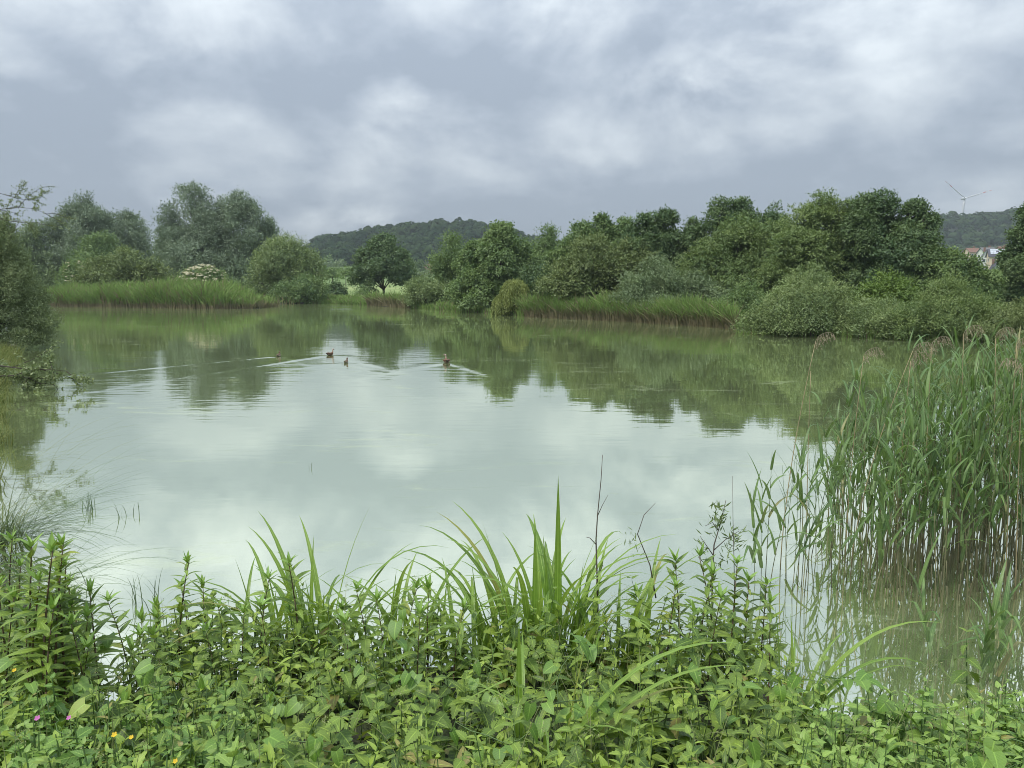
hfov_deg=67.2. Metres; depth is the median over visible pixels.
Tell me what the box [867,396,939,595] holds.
reed
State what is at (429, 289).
sallow bush
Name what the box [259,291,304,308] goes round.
reed fringe
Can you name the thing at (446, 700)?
bindweed
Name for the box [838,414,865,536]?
reed
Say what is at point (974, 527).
reed
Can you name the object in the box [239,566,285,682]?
loosestrife
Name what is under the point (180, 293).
reed bed
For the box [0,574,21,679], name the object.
loosestrife
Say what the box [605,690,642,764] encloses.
nettle
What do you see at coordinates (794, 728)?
nettle
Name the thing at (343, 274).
field tree
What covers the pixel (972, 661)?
nettle
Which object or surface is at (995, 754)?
bindweed
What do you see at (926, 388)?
reed
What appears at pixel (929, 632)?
reed
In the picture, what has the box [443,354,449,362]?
goose
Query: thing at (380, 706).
nettle
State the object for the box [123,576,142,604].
rush shoot
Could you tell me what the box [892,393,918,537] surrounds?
reed
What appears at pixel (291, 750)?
nettle
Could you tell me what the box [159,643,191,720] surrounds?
nettle
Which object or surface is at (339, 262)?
bush
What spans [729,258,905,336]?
sallow bush
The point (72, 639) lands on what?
loosestrife
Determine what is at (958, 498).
reed
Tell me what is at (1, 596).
loosestrife
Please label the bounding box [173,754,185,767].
nettle
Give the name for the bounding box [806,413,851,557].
reed
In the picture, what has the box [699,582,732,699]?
loosestrife
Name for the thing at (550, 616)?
nettle
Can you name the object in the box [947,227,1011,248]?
hill
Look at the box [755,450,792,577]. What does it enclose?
reed
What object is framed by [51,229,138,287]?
shade tree
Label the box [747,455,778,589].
reed
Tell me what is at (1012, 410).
reed
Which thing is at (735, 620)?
loosestrife
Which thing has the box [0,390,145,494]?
rush tussock
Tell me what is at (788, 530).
reed
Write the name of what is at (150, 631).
loosestrife
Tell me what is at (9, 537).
loosestrife
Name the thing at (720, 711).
nettle
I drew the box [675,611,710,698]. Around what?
nettle
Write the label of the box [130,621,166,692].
loosestrife
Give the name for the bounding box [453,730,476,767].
nettle
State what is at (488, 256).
ash tree
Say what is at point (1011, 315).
bramble bush
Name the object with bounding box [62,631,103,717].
loosestrife
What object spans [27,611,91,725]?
loosestrife
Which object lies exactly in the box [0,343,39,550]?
bank grass
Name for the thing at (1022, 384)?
reed
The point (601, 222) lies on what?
maple tree
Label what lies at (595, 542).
dead twig
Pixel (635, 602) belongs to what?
nettle
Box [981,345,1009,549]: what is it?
reed
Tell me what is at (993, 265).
house
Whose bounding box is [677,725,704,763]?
nettle
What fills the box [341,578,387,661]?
loosestrife
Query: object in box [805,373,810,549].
dry reed
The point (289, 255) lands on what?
willow tree
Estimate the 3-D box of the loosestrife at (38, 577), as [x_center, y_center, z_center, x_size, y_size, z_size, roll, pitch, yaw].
[-2.314,1.316,3.736,0.287,0.874,0.253,-1,7,-9]
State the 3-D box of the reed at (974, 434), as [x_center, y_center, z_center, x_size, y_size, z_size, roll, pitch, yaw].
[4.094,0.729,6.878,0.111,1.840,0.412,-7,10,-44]
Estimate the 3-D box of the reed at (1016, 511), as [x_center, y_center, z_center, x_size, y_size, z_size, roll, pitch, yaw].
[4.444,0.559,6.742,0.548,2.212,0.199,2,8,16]
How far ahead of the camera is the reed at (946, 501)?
5.69 m
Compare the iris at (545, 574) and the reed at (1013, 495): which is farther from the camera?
the reed at (1013, 495)
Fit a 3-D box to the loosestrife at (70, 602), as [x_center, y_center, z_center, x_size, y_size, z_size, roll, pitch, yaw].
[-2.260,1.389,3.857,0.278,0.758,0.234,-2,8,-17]
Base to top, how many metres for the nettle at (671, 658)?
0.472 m
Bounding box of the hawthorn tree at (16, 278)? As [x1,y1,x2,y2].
[0,180,75,348]
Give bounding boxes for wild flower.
[12,668,21,704]
[34,715,40,733]
[66,715,78,767]
[111,732,119,763]
[129,735,135,757]
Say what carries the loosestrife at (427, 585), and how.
on the ground at (702, 700)
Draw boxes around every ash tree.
[423,229,478,301]
[439,219,538,310]
[897,240,1008,309]
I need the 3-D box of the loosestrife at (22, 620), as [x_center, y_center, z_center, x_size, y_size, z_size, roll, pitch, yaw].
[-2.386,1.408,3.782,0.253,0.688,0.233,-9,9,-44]
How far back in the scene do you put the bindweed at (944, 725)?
3.22 m
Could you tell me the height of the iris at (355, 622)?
0.803 m
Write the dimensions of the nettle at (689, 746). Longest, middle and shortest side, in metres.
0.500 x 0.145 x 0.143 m
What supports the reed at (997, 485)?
on the pond water
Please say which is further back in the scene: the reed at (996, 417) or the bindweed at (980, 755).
the reed at (996, 417)
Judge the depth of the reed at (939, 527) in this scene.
6.03 m
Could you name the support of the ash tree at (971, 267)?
on the ground at (702, 700)
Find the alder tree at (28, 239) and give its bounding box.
[1,216,63,291]
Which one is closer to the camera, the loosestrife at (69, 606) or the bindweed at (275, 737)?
the bindweed at (275, 737)
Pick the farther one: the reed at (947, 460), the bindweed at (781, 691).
the reed at (947, 460)
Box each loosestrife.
[0,526,29,665]
[0,532,54,686]
[0,541,18,679]
[0,551,35,655]
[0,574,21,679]
[0,583,31,706]
[0,588,31,664]
[1,602,41,697]
[3,531,74,728]
[3,567,64,700]
[11,593,83,723]
[20,532,85,721]
[25,589,53,668]
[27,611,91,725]
[31,553,98,708]
[34,535,99,728]
[41,567,94,676]
[45,588,84,696]
[50,609,110,718]
[58,602,107,698]
[61,571,97,675]
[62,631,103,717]
[67,577,125,692]
[68,598,98,668]
[91,641,121,695]
[98,589,142,677]
[120,635,150,703]
[129,604,159,658]
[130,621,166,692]
[141,594,181,653]
[141,605,167,660]
[143,621,181,665]
[161,551,202,688]
[163,574,201,673]
[174,675,219,726]
[183,573,220,668]
[191,618,239,678]
[204,597,246,670]
[222,603,260,701]
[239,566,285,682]
[244,594,287,690]
[271,598,294,654]
[274,552,319,685]
[321,598,351,682]
[327,608,374,700]
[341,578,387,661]
[359,586,401,675]
[380,576,425,670]
[395,597,436,698]
[404,575,444,681]
[437,597,477,679]
[621,582,665,672]
[653,548,690,638]
[653,576,688,670]
[663,599,705,683]
[682,559,723,656]
[687,542,730,643]
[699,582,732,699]
[712,552,753,691]
[726,568,767,662]
[742,576,782,664]
[746,588,784,701]
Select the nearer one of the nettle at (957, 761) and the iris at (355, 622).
the nettle at (957, 761)
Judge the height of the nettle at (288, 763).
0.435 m
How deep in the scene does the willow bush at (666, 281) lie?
50.30 m
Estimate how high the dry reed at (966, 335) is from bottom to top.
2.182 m
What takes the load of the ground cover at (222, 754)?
on the ground at (702, 700)
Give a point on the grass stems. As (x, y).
(587, 666)
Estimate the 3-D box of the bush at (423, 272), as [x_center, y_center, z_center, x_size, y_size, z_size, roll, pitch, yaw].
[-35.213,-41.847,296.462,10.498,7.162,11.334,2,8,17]
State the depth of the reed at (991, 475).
6.31 m
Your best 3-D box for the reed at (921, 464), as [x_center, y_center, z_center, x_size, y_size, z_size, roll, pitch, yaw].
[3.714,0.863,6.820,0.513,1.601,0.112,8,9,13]
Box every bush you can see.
[0,339,93,391]
[53,258,86,284]
[67,243,178,285]
[174,264,235,282]
[263,268,330,303]
[320,260,335,268]
[323,253,333,262]
[325,279,347,295]
[331,258,347,268]
[350,284,380,295]
[398,271,454,307]
[413,259,427,271]
[413,266,434,276]
[490,278,530,315]
[604,250,749,312]
[704,276,771,317]
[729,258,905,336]
[844,301,948,338]
[959,296,1023,341]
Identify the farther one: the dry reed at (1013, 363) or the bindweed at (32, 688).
the dry reed at (1013, 363)
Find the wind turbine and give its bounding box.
[949,184,990,214]
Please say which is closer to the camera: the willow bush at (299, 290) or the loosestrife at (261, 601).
the loosestrife at (261, 601)
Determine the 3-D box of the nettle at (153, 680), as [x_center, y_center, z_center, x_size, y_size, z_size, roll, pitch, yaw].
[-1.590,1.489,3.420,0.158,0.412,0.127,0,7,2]
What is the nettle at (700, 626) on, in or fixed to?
on the ground at (702, 700)
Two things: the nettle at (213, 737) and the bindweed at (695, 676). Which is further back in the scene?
the bindweed at (695, 676)
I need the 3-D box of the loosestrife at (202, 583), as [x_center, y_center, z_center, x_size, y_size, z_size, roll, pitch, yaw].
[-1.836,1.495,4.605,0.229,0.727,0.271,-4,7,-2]
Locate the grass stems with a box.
[0,564,1022,767]
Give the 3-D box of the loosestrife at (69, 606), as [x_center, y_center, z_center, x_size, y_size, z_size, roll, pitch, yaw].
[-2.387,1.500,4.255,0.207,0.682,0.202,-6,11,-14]
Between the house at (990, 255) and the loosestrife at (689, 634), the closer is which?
the loosestrife at (689, 634)
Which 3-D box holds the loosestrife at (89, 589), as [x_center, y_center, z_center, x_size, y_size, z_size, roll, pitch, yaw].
[-2.133,1.370,3.953,0.228,0.827,0.272,3,8,19]
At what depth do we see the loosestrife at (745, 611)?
4.47 m
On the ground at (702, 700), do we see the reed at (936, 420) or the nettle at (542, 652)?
the nettle at (542, 652)
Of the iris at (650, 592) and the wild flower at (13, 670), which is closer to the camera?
the wild flower at (13, 670)
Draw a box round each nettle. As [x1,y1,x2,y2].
[143,675,171,726]
[150,618,181,680]
[151,713,184,767]
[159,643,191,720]
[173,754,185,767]
[190,609,220,678]
[195,661,220,715]
[197,698,224,751]
[202,736,220,746]
[220,593,243,692]
[221,679,253,743]
[224,629,264,704]
[229,664,262,722]
[242,648,279,706]
[246,742,270,767]
[260,707,301,767]
[274,733,298,767]
[286,599,311,676]
[297,657,329,719]
[303,676,330,731]
[303,742,332,767]
[306,703,330,758]
[313,594,338,696]
[325,635,357,709]
[325,698,359,764]
[333,593,356,670]
[341,743,371,767]
[349,652,375,742]
[354,609,377,682]
[355,692,394,761]
[390,627,416,695]
[391,657,430,714]
[400,703,440,767]
[403,596,425,670]
[419,677,452,754]
[450,654,478,725]
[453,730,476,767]
[459,612,481,670]
[466,704,507,767]
[499,589,529,666]
[499,719,526,767]
[503,680,531,756]
[506,677,537,737]
[512,626,539,684]
[531,605,558,679]
[534,586,561,684]
[543,733,574,767]
[549,644,571,723]
[557,725,594,767]
[566,629,607,687]
[579,664,614,737]
[582,600,610,672]
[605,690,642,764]
[621,714,649,767]
[624,638,654,714]
[625,575,649,685]
[642,638,675,721]
[647,623,679,694]
[669,686,705,764]
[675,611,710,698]
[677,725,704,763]
[685,599,708,687]
[686,674,725,758]
[686,741,713,767]
[700,668,738,762]
[716,643,744,721]
[719,611,746,671]
[745,624,774,724]
[755,690,788,751]
[759,712,785,767]
[769,686,804,767]
[801,655,831,731]
[871,741,918,767]
[877,701,916,766]
[909,737,938,767]
[921,707,959,760]
[945,741,967,767]
[950,627,981,707]
[957,690,985,743]
[1001,700,1023,756]
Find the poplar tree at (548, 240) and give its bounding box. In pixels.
[528,221,561,288]
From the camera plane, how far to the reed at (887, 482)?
6.36 m
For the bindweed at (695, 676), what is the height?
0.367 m
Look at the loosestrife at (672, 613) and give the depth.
4.50 m
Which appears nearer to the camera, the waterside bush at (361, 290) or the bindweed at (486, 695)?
the bindweed at (486, 695)
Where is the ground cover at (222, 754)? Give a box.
[0,672,267,767]
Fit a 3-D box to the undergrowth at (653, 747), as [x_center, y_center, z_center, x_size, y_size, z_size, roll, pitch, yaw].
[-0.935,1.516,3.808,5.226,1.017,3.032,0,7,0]
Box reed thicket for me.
[784,309,1023,612]
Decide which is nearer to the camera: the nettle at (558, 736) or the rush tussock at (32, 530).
the nettle at (558, 736)
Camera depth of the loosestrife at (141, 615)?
4.66 m
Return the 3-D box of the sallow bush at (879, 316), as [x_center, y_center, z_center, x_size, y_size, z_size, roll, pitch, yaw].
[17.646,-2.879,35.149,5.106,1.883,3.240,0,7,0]
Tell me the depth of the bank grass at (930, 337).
34.78 m
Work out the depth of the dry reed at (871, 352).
6.49 m
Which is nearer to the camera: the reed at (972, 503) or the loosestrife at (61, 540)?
the loosestrife at (61, 540)
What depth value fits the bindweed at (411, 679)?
3.54 m
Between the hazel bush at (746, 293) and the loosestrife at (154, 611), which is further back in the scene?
the hazel bush at (746, 293)
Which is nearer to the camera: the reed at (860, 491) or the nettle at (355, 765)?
the nettle at (355, 765)
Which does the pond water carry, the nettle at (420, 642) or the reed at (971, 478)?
the reed at (971, 478)
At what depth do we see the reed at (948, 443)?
6.92 m
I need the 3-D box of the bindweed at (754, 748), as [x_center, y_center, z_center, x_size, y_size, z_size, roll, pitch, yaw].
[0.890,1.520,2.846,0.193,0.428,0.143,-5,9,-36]
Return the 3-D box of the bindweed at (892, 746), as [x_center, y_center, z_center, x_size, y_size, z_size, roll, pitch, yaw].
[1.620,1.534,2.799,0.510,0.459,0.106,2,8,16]
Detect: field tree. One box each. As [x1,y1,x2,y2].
[319,265,328,284]
[324,265,342,281]
[336,265,350,285]
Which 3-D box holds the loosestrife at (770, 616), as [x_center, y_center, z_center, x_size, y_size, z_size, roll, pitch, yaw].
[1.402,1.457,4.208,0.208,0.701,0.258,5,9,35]
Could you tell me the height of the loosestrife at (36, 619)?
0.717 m
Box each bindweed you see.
[0,657,20,704]
[24,681,69,752]
[52,632,114,649]
[68,658,161,743]
[69,675,105,724]
[159,666,241,718]
[234,728,362,767]
[239,694,311,735]
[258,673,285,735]
[353,663,453,710]
[382,603,424,729]
[449,701,540,764]
[468,661,512,722]
[535,693,614,755]
[543,633,596,746]
[666,657,715,703]
[703,659,801,760]
[732,738,760,767]
[812,669,917,751]
[877,700,947,746]
[887,741,966,767]
[934,705,995,729]
[958,717,1023,767]
[974,739,1016,767]
[1004,764,1023,767]
[1020,696,1023,746]
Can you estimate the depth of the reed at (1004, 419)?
5.90 m
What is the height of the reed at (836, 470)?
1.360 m
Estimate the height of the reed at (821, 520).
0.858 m
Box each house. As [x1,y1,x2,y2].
[963,246,978,256]
[976,246,994,260]
[980,247,986,265]
[985,247,1003,268]
[989,259,998,269]
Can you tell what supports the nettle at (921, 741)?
on the ground at (702, 700)
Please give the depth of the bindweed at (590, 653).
3.13 m
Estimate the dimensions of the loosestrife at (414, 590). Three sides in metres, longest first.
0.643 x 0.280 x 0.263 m
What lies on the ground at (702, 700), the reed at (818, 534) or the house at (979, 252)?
the house at (979, 252)
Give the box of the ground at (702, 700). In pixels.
[0,264,1022,767]
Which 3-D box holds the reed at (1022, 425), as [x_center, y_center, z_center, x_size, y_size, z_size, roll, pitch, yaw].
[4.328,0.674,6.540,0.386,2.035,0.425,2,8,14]
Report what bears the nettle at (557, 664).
on the ground at (702, 700)
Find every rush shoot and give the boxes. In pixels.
[78,493,94,510]
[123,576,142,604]
[136,568,174,618]
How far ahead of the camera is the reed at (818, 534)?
5.87 m
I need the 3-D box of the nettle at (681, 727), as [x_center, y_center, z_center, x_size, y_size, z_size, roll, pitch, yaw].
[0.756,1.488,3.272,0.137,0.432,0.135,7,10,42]
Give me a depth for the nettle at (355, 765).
2.66 m
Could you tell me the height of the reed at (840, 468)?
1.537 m
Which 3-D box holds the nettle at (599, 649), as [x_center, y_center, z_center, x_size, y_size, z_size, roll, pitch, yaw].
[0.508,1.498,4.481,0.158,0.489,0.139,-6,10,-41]
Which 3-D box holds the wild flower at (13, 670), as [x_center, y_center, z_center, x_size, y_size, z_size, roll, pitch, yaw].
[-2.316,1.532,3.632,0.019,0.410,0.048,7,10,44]
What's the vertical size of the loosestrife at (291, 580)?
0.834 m
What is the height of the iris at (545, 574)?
1.217 m
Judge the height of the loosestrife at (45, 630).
0.799 m
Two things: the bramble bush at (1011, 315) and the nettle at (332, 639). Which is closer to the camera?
the nettle at (332, 639)
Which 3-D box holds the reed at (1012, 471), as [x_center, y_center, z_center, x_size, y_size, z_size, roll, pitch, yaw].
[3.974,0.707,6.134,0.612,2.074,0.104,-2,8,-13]
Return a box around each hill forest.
[280,217,558,266]
[933,206,1020,255]
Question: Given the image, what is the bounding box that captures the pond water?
[0,304,1023,724]
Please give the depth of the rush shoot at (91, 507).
8.28 m
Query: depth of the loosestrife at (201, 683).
3.63 m
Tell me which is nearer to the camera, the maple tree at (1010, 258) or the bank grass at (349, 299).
the maple tree at (1010, 258)
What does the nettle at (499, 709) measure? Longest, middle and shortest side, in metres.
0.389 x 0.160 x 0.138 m
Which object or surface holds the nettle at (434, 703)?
on the ground at (702, 700)
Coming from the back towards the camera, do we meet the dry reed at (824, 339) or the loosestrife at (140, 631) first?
the dry reed at (824, 339)
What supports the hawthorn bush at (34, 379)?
on the ground at (702, 700)
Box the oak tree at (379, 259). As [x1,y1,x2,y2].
[346,230,419,292]
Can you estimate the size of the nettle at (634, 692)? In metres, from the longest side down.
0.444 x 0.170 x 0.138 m
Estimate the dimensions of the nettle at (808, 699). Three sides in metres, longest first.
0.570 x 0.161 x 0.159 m
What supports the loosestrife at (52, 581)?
on the ground at (702, 700)
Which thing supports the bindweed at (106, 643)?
on the ground at (702, 700)
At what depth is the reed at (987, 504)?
6.33 m
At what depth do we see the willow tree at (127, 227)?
130.63 m
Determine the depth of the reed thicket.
6.88 m
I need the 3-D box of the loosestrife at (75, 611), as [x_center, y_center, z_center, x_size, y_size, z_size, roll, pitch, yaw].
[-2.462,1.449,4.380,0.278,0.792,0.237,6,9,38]
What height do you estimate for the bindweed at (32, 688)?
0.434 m
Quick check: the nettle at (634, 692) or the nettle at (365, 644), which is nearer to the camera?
the nettle at (634, 692)
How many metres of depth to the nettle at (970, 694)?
3.23 m
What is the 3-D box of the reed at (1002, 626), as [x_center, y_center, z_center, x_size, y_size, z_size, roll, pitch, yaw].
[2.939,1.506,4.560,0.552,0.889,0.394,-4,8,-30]
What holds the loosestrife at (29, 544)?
on the ground at (702, 700)
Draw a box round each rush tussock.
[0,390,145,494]
[0,439,153,574]
[5,514,194,618]
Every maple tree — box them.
[538,210,641,296]
[615,204,708,293]
[695,194,791,270]
[826,187,945,294]
[993,203,1023,307]
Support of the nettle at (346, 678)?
on the ground at (702, 700)
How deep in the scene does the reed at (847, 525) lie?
6.11 m
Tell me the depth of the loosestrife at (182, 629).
4.50 m
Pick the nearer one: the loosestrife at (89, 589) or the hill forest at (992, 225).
the loosestrife at (89, 589)
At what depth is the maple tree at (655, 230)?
56.58 m
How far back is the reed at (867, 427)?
6.80 m
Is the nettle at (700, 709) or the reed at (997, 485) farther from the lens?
the reed at (997, 485)
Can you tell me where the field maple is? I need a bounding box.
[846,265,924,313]
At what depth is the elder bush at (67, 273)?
96.08 m
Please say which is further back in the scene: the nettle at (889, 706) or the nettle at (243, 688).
the nettle at (243, 688)
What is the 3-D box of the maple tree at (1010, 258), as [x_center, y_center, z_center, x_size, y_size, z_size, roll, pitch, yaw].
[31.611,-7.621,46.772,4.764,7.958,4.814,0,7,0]
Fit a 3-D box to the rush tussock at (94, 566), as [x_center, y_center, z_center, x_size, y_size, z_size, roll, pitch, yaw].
[-3.339,1.284,6.101,1.856,0.674,1.332,3,8,20]
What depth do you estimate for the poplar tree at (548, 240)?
78.26 m
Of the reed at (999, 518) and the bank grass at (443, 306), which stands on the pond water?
the reed at (999, 518)
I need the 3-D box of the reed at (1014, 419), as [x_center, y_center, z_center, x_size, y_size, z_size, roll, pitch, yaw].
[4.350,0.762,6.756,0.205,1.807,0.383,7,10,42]
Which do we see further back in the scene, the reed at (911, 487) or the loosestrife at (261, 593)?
the reed at (911, 487)
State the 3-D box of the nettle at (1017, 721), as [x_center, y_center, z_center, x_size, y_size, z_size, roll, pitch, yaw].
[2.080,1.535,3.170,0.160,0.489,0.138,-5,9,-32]
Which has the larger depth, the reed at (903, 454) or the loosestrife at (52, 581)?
the reed at (903, 454)
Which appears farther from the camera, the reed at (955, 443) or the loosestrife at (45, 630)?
the reed at (955, 443)
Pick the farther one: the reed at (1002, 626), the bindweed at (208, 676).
the reed at (1002, 626)
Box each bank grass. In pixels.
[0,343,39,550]
[304,292,367,305]
[410,298,523,316]
[733,317,1023,344]
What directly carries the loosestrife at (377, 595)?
on the ground at (702, 700)
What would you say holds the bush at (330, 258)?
on the ground at (702, 700)
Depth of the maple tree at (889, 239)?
45.63 m
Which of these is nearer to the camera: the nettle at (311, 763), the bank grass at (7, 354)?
the nettle at (311, 763)
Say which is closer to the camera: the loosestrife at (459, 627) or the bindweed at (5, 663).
the bindweed at (5, 663)
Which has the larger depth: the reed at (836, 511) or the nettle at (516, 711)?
the reed at (836, 511)
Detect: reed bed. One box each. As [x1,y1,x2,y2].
[43,273,282,308]
[354,289,412,308]
[506,284,746,329]
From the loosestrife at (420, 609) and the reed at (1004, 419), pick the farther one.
the reed at (1004, 419)
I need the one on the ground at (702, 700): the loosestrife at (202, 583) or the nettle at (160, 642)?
the nettle at (160, 642)
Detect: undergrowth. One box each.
[0,574,844,767]
[779,677,1023,767]
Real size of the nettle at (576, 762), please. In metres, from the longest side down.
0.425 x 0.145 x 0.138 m
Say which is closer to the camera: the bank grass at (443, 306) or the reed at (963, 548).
the reed at (963, 548)
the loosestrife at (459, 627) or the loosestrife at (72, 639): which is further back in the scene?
the loosestrife at (459, 627)
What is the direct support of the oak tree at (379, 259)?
on the ground at (702, 700)
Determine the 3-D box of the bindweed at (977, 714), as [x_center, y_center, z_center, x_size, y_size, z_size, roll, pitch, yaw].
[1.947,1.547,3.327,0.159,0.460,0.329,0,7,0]
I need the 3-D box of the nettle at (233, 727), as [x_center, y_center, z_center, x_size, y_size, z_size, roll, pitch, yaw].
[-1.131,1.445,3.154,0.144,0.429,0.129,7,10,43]
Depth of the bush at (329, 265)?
384.47 m
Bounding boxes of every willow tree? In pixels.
[36,189,160,285]
[146,180,282,289]
[242,230,332,298]
[878,266,1009,341]
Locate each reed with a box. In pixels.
[742,471,770,580]
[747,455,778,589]
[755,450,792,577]
[755,467,804,585]
[766,447,825,585]
[773,446,822,555]
[780,332,835,569]
[783,419,844,597]
[789,459,846,594]
[791,464,830,594]
[793,416,838,541]
[797,422,817,591]
[797,452,834,590]
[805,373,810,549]
[805,483,836,559]
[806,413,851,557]
[813,448,824,569]
[826,406,851,562]
[826,426,854,565]
[826,439,843,592]
[826,441,872,595]
[829,426,864,551]
[830,421,862,556]
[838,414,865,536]
[839,451,874,586]
[843,405,877,551]
[844,348,884,564]
[846,437,889,581]
[847,384,903,539]
[850,342,934,574]
[854,416,903,573]
[856,458,868,561]
[860,436,888,547]
[866,392,926,597]
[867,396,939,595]
[869,410,880,589]
[870,479,896,548]
[871,399,937,595]
[874,465,904,591]
[876,398,943,582]
[877,407,929,572]
[878,388,914,557]
[878,426,920,549]
[880,389,937,588]
[882,385,892,534]
[885,406,925,546]
[889,407,971,585]
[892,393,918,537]
[894,352,932,574]
[899,414,959,597]
[899,426,941,565]
[900,532,940,672]
[904,380,943,597]
[913,414,947,534]
[914,399,953,550]
[917,371,979,558]
[919,359,948,582]
[921,360,948,545]
[922,336,952,568]
[923,359,977,577]
[926,404,968,595]
[927,382,972,578]
[928,374,964,555]
[929,363,989,582]
[933,426,1000,599]
[935,359,970,498]
[937,399,987,606]
[938,360,997,567]
[949,472,992,537]
[950,564,1023,688]
[956,333,1022,600]
[956,346,1023,599]
[956,360,996,591]
[956,365,989,597]
[956,387,989,572]
[957,325,984,574]
[963,345,1023,590]
[964,558,1023,687]
[966,419,1002,527]
[967,368,988,549]
[968,353,1015,572]
[969,391,1020,575]
[969,570,1019,687]
[970,375,1009,551]
[977,366,1023,581]
[978,358,1023,597]
[979,459,1017,577]
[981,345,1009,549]
[981,346,1023,575]
[986,413,1023,504]
[988,372,1023,596]
[992,327,1018,574]
[993,388,1020,552]
[998,435,1023,556]
[999,350,1023,567]
[999,358,1022,599]
[1001,326,1023,555]
[1003,333,1023,548]
[1004,337,1023,591]
[1005,367,1023,585]
[1006,351,1023,590]
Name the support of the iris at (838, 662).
on the ground at (702, 700)
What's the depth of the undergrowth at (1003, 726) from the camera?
3.12 m
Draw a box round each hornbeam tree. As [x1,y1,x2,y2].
[531,230,660,302]
[673,211,813,303]
[753,187,866,309]
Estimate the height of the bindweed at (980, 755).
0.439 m
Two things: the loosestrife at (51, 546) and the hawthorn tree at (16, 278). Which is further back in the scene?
the hawthorn tree at (16, 278)
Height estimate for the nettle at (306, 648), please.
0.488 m
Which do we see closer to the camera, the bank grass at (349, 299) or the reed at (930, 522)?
the reed at (930, 522)
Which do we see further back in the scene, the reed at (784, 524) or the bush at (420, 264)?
the bush at (420, 264)
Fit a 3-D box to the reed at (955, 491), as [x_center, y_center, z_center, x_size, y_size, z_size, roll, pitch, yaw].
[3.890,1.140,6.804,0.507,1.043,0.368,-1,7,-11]
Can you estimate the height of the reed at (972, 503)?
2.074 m
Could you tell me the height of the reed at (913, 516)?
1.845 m
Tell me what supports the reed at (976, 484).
on the pond water
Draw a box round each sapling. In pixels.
[358,277,377,293]
[693,500,747,607]
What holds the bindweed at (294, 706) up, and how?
on the ground at (702, 700)
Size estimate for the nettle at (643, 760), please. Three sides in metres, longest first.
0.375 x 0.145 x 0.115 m
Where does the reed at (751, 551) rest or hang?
in the pond water
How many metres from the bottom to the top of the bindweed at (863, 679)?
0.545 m
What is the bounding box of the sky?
[0,0,1023,252]
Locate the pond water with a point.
(394, 434)
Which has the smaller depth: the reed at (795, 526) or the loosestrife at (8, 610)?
the loosestrife at (8, 610)
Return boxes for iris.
[113,558,348,681]
[155,510,443,673]
[256,535,531,673]
[388,480,682,674]
[393,559,567,671]
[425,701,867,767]
[449,625,747,767]
[469,538,706,673]
[725,609,939,713]
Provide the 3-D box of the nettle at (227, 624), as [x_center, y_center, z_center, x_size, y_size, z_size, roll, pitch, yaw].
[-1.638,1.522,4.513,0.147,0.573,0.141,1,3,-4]
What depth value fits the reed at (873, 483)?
6.23 m
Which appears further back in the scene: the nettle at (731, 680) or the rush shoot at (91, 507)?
the rush shoot at (91, 507)
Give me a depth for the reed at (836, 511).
6.71 m
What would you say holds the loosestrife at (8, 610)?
on the ground at (702, 700)
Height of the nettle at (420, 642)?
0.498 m
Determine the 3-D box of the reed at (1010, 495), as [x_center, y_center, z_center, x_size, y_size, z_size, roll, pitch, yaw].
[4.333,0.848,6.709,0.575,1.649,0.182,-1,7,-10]
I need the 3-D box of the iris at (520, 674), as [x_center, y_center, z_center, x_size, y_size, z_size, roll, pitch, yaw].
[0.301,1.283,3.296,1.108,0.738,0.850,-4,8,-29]
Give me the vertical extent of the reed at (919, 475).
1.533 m
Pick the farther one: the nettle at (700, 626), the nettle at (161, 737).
the nettle at (700, 626)
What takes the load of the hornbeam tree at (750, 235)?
on the ground at (702, 700)
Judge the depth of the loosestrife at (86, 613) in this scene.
3.78 m
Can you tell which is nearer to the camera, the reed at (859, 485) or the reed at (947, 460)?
the reed at (947, 460)
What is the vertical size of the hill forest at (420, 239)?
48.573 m
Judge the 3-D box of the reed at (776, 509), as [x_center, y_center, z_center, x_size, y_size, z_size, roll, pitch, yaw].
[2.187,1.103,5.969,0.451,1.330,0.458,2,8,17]
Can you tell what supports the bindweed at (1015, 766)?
on the ground at (702, 700)
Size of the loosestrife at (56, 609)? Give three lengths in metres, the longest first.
0.992 x 0.322 x 0.286 m
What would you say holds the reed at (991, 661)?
on the pond water
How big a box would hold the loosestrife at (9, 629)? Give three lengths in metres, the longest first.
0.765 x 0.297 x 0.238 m
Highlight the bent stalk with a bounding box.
[732,476,734,607]
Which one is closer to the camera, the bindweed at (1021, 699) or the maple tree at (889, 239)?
the bindweed at (1021, 699)
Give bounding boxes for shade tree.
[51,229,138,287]
[514,257,558,297]
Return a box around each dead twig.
[587,455,606,612]
[624,508,656,597]
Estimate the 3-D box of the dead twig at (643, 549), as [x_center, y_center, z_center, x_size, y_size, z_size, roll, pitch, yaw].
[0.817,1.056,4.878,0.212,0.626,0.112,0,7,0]
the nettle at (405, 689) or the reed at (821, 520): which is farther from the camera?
the reed at (821, 520)
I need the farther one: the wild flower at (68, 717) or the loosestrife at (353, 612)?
the loosestrife at (353, 612)
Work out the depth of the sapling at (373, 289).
108.99 m
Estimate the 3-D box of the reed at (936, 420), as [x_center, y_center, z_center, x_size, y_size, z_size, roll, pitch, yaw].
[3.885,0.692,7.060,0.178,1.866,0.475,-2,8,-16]
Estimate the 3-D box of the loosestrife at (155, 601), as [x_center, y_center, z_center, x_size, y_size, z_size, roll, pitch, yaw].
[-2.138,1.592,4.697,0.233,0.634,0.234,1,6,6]
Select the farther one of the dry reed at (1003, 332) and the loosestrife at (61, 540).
the dry reed at (1003, 332)

